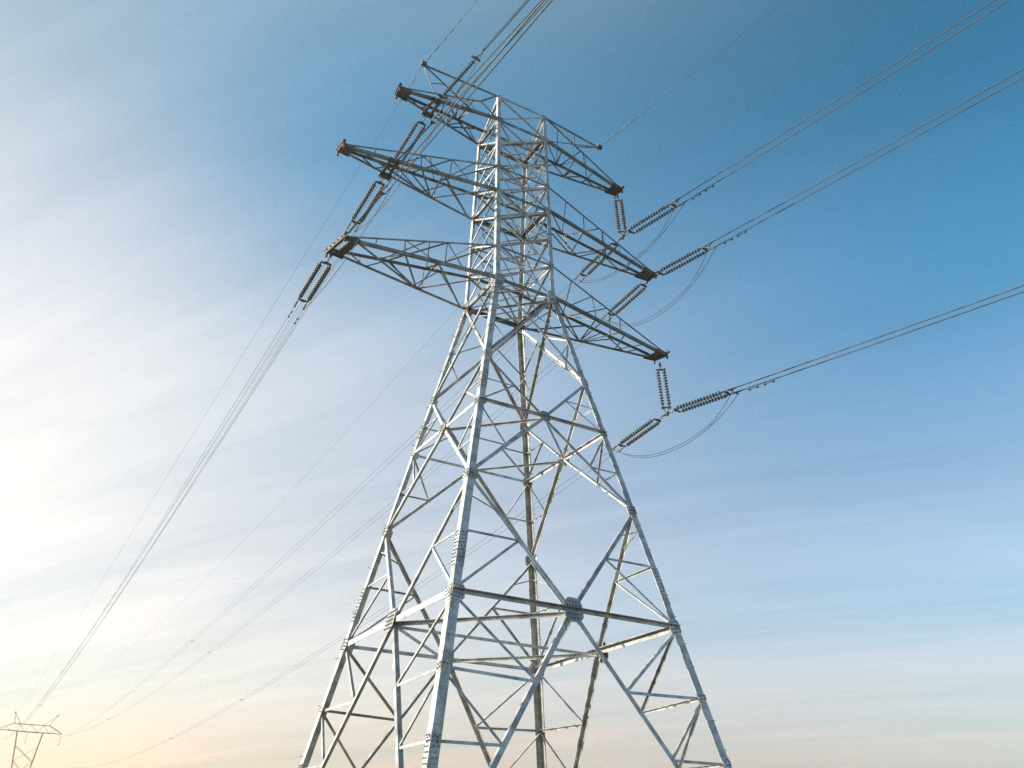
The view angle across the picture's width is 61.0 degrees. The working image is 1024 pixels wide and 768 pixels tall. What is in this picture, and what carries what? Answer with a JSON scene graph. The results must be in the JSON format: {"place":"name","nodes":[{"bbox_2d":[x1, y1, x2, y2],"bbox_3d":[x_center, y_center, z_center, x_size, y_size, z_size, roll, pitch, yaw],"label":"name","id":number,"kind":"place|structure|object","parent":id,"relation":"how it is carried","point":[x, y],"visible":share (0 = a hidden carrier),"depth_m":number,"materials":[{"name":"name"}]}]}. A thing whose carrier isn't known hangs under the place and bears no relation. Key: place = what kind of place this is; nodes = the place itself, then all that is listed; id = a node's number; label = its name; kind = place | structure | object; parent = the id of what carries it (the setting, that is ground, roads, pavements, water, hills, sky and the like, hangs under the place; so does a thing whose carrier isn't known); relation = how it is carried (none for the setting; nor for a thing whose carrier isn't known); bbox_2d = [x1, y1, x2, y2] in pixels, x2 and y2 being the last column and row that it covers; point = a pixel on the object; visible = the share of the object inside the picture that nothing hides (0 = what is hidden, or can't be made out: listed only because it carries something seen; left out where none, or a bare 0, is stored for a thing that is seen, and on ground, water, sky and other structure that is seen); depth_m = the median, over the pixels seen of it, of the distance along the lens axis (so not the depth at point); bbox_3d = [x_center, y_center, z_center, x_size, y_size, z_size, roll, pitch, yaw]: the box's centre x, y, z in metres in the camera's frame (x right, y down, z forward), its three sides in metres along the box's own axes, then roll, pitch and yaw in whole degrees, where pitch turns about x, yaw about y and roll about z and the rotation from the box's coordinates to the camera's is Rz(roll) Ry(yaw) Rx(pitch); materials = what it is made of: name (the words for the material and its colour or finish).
{"place":"outdoors","nodes":[
{"label":"outdoors","id":0,"kind":"place"},
{"bbox_2d":[0,0,1023,767],"label":"sky","id":1,"kind":"structure","parent":0,"point":[838,557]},
{"label":"ground","id":2,"kind":"structure","parent":0,"visible":0},
{"bbox_2d":[0,712,61,767],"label":"distant pylon","id":3,"kind":"object","parent":2,"relation":"on","point":[45,725],"visible":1,"depth_m":229.90,"materials":[{"name":"grey metal"}]},
{"bbox_2d":[298,60,731,767],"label":"transmission tower","id":4,"kind":"structure","parent":2,"relation":"on","point":[454,596],"depth_m":35.61,"materials":[{"name":"metal"}]},
{"bbox_2d":[0,67,421,742],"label":"earth wire","id":5,"kind":"object","parent":4,"relation":"attached to","point":[258,329],"visible":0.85,"depth_m":58.06,"materials":[{"name":"metal"}]},
{"bbox_2d":[294,254,331,309],"bbox_3d":[-8.509,-4.338,37.376,0.616,0.243,4.150,16,-36,-26],"label":"insulator set","id":6,"kind":"object","parent":4,"relation":"attached to","point":[311,279],"visible":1,"depth_m":37.28,"materials":[{"name":"metal"}]},
{"bbox_2d":[5,307,293,737],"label":"conductor cable","id":7,"kind":"object","parent":6,"relation":"attached to","point":[197,463],"visible":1,"depth_m":49.79,"materials":[{"name":"metal"}]},
{"bbox_2d":[14,311,301,733],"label":"conductor cable","id":8,"kind":"object","parent":6,"relation":"attached to","point":[197,475],"visible":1,"depth_m":51.42,"materials":[{"name":"metal"}]},
{"bbox_2d":[304,190,389,308],"bbox_3d":[-6.935,-4.976,35.237,0.129,0.839,9.134,17,-33,-27],"label":"jumper cable","id":9,"kind":"object","parent":6,"relation":"hanging from","point":[351,250],"visible":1,"depth_m":33.99,"materials":[{"name":"metal"}]},
{"bbox_2d":[56,149,597,688],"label":"earth wire","id":10,"kind":"object","parent":4,"relation":"attached to","point":[366,409],"visible":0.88,"depth_m":64.84,"materials":[{"name":"metal"}]},
{"bbox_2d":[346,178,384,231],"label":"insulator set","id":11,"kind":"object","parent":4,"relation":"attached to","point":[363,202],"visible":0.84,"depth_m":40.29,"materials":[{"name":"metal"}]},
{"bbox_2d":[6,264,324,737],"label":"conductor cable","id":12,"kind":"object","parent":11,"relation":"attached to","point":[202,459],"visible":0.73,"depth_m":59.77,"materials":[{"name":"metal"}]},
{"bbox_2d":[11,233,353,735],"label":"conductor cable","id":13,"kind":"object","parent":11,"relation":"attached to","point":[212,454],"visible":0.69,"depth_m":57.75,"materials":[{"name":"metal"}]},
{"bbox_2d":[357,119,439,230],"bbox_3d":[-5.280,-8.706,38.477,0.129,1.167,8.450,18,-33,-28],"label":"jumper cable","id":14,"kind":"object","parent":11,"relation":"hanging from","point":[400,183],"visible":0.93,"depth_m":37.60,"materials":[{"name":"metal"}]},
{"bbox_2d":[342,183,392,239],"bbox_3d":[-5.618,-6.578,33.429,0.260,0.086,4.150,19,-32,-29],"label":"rod insulator set","id":15,"kind":"object","parent":4,"relation":"attached to","point":[369,208],"visible":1,"depth_m":33.12,"materials":[{"name":"metal"}]},
{"bbox_2d":[388,0,544,182],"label":"conductor cable","id":16,"kind":"object","parent":15,"relation":"attached to","point":[469,88],"visible":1,"depth_m":27.66,"materials":[{"name":"metal"}]},
{"bbox_2d":[393,0,552,184],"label":"conductor cable","id":17,"kind":"object","parent":15,"relation":"attached to","point":[475,89],"visible":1,"depth_m":27.67,"materials":[{"name":"metal"}]},
{"bbox_2d":[391,117,425,171],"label":"insulator set","id":18,"kind":"object","parent":4,"relation":"attached to","point":[408,138],"visible":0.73,"depth_m":43.20,"materials":[{"name":"metal"}]},
{"bbox_2d":[8,174,393,739],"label":"conductor cable","id":19,"kind":"object","parent":18,"relation":"attached to","point":[237,416],"visible":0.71,"depth_m":61.33,"materials":[{"name":"metal"}]},
{"bbox_2d":[18,171,386,727],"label":"conductor cable","id":20,"kind":"object","parent":18,"relation":"attached to","point":[234,411],"visible":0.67,"depth_m":62.87,"materials":[{"name":"metal"}]},
{"bbox_2d":[397,54,482,170],"bbox_3d":[-3.681,-12.484,41.488,0.129,0.962,8.683,18,-33,-28],"label":"jumper cable","id":21,"kind":"object","parent":18,"relation":"hanging from","point":[456,95],"visible":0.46,"depth_m":39.62,"materials":[{"name":"metal"}]},
{"bbox_2d":[390,112,442,167],"bbox_3d":[-4.127,-10.326,37.015,0.260,0.086,4.150,20,-32,-31],"label":"rod insulator set","id":22,"kind":"object","parent":4,"relation":"attached to","point":[415,140],"visible":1,"depth_m":36.64,"materials":[{"name":"metal"}]},
{"bbox_2d":[439,0,541,112],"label":"conductor cable","id":23,"kind":"object","parent":22,"relation":"attached to","point":[491,54],"visible":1,"depth_m":32.73,"materials":[{"name":"metal"}]},
{"bbox_2d":[443,0,547,113],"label":"conductor cable","id":24,"kind":"object","parent":22,"relation":"attached to","point":[495,56],"visible":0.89,"depth_m":33.19,"materials":[{"name":"metal"}]},
{"bbox_2d":[426,1,476,60],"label":"earth wire","id":25,"kind":"object","parent":4,"relation":"attached to","point":[446,37],"visible":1,"depth_m":39.85,"materials":[{"name":"metal"}]},
{"bbox_2d":[434,49,484,104],"bbox_3d":[-2.442,-14.033,39.898,0.500,0.243,4.150,20,-32,-31],"label":"insulator set","id":26,"kind":"object","parent":4,"relation":"attached to","point":[459,76],"visible":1,"depth_m":39.78,"materials":[{"name":"ceramic"}]},
{"bbox_2d":[482,0,526,49],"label":"conductor cable","id":27,"kind":"object","parent":26,"relation":"attached to","point":[504,24],"visible":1,"depth_m":37.20,"materials":[{"name":"metal"}]},
{"bbox_2d":[484,0,528,50],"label":"conductor cable","id":28,"kind":"object","parent":26,"relation":"attached to","point":[507,24],"visible":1,"depth_m":37.14,"materials":[{"name":"metal"}]},
{"bbox_2d":[613,194,626,239],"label":"hanging insulator set","id":29,"kind":"object","parent":4,"relation":"hanging from","point":[617,214],"visible":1,"depth_m":45.97,"materials":[{"name":"ceramic"}]},
{"bbox_2d":[573,237,621,282],"bbox_3d":[4.646,-6.662,46.939,0.616,0.243,4.150,17,-36,-26],"label":"insulator set","id":30,"kind":"object","parent":29,"relation":"attached to","point":[587,266],"visible":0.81,"depth_m":47.19,"materials":[{"name":"ceramic"}]},
{"bbox_2d":[57,293,567,741],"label":"conductor cable","id":31,"kind":"object","parent":30,"relation":"attached to","point":[352,497],"visible":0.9,"depth_m":70.71,"materials":[{"name":"metal"}]},
{"bbox_2d":[67,290,562,735],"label":"conductor cable","id":32,"kind":"object","parent":30,"relation":"attached to","point":[338,505],"visible":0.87,"depth_m":71.86,"materials":[{"name":"metal"}]},
{"bbox_2d":[624,197,686,236],"bbox_3d":[7.079,-8.335,43.910,0.616,0.243,4.150,22,-33,-33],"label":"insulator set","id":33,"kind":"object","parent":29,"relation":"attached to","point":[655,219],"visible":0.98,"depth_m":43.77,"materials":[{"name":"ceramic"}]},
{"bbox_2d":[579,202,677,280],"bbox_3d":[5.919,-6.828,45.112,0.318,1.219,8.023,19,-34,-30],"label":"jumper cable","id":34,"kind":"object","parent":33,"relation":"hanging from","point":[635,257],"visible":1,"depth_m":44.55,"materials":[{"name":"metal"}]},
{"bbox_2d":[583,206,682,282],"bbox_3d":[6.106,-6.720,45.204,0.079,1.314,7.964,19,-34,-30],"label":"jumper cable","id":35,"kind":"object","parent":33,"relation":"hanging from","point":[641,255],"visible":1,"depth_m":44.07,"materials":[{"name":"metal"}]},
{"bbox_2d":[681,0,994,197],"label":"conductor cable","id":36,"kind":"object","parent":33,"relation":"attached to","point":[845,94],"visible":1,"depth_m":36.00,"materials":[{"name":"metal"}]},
{"bbox_2d":[686,0,1009,200],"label":"conductor cable","id":37,"kind":"object","parent":33,"relation":"attached to","point":[706,189],"visible":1,"depth_m":36.38,"materials":[{"name":"metal"}]},
{"bbox_2d":[601,279,650,321],"bbox_3d":[6.199,-4.510,47.064,0.616,0.243,4.150,17,-37,-27],"label":"insulator set","id":38,"kind":"object","parent":4,"relation":"attached to","point":[624,298],"visible":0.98,"depth_m":47.02,"materials":[{"name":"ceramic"}]},
{"bbox_2d":[59,322,597,736],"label":"conductor cable","id":39,"kind":"object","parent":38,"relation":"attached to","point":[365,524],"visible":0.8,"depth_m":73.94,"materials":[{"name":"metal"}]},
{"bbox_2d":[68,328,598,735],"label":"conductor cable","id":40,"kind":"object","parent":38,"relation":"attached to","point":[362,531],"visible":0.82,"depth_m":73.77,"materials":[{"name":"metal"}]},
{"bbox_2d":[603,246,709,323],"bbox_3d":[7.480,-4.492,45.148,0.318,1.671,8.026,20,-34,-30],"label":"jumper cable","id":41,"kind":"object","parent":38,"relation":"hanging from","point":[674,300],"visible":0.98,"depth_m":43.99,"materials":[{"name":"metal"}]},
{"bbox_2d":[611,249,714,325],"bbox_3d":[7.666,-4.367,45.231,0.079,1.803,7.965,20,-34,-30],"label":"jumper cable","id":42,"kind":"object","parent":38,"relation":"hanging from","point":[678,299],"visible":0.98,"depth_m":43.90,"materials":[{"name":"metal"}]},
{"bbox_2d":[656,362,670,415],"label":"hanging insulator set","id":43,"kind":"object","parent":4,"relation":"hanging from","point":[665,386],"visible":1,"depth_m":42.25,"materials":[{"name":"metal"}]},
{"bbox_2d":[612,414,665,451],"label":"insulator set","id":44,"kind":"object","parent":43,"relation":"attached to","point":[635,432],"visible":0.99,"depth_m":43.21,"materials":[{"name":"ceramic"}]},
{"bbox_2d":[75,452,607,767],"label":"conductor cable","id":45,"kind":"object","parent":44,"relation":"attached to","point":[372,615],"visible":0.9,"depth_m":66.22,"materials":[{"name":"metal"}]},
{"bbox_2d":[68,453,614,767],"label":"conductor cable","id":46,"kind":"object","parent":44,"relation":"attached to","point":[379,614],"visible":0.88,"depth_m":66.71,"materials":[{"name":"metal"}]},
{"bbox_2d":[613,391,732,455],"bbox_3d":[7.624,2.400,41.411,0.317,1.241,8.019,20,-34,-30],"label":"jumper cable","id":47,"kind":"object","parent":44,"relation":"hanging from","point":[685,441],"visible":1,"depth_m":40.62,"materials":[{"name":"metal"}]},
{"bbox_2d":[625,394,737,457],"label":"jumper cable","id":48,"kind":"object","parent":44,"relation":"hanging from","point":[688,442],"visible":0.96,"depth_m":40.56,"materials":[{"name":"metal"}]},
{"bbox_2d":[669,387,741,413],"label":"insulator set","id":49,"kind":"object","parent":43,"relation":"attached to","point":[693,405],"visible":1,"depth_m":40.11,"materials":[{"name":"ceramic"}]},
{"bbox_2d":[736,285,1023,387],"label":"conductor cable","id":50,"kind":"object","parent":49,"relation":"attached to","point":[886,334],"visible":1,"depth_m":33.74,"materials":[{"name":"metal"}]},
{"bbox_2d":[742,291,1023,390],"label":"conductor cable","id":51,"kind":"object","parent":49,"relation":"attached to","point":[765,383],"visible":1,"depth_m":34.40,"materials":[{"name":"metal"}]},
{"bbox_2d":[651,242,717,278],"bbox_3d":[8.650,-6.196,44.059,0.616,0.243,4.150,22,-33,-34],"label":"insulator set","id":52,"kind":"object","parent":4,"relation":"attached to","point":[682,259],"visible":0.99,"depth_m":43.92,"materials":[{"name":"ceramic"}]},
{"bbox_2d":[713,68,1023,241],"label":"conductor cable","id":53,"kind":"object","parent":52,"relation":"attached to","point":[876,151],"visible":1,"depth_m":36.38,"materials":[{"name":"metal"}]},
{"bbox_2d":[718,76,1023,244],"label":"conductor cable","id":54,"kind":"object","parent":52,"relation":"attached to","point":[737,235],"visible":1,"depth_m":37.01,"materials":[{"name":"metal"}]},
{"bbox_2d":[601,1,783,145],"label":"earth wire","id":55,"kind":"object","parent":4,"relation":"attached to","point":[676,86],"visible":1,"depth_m":42.33,"materials":[{"name":"metal"}]}
]}

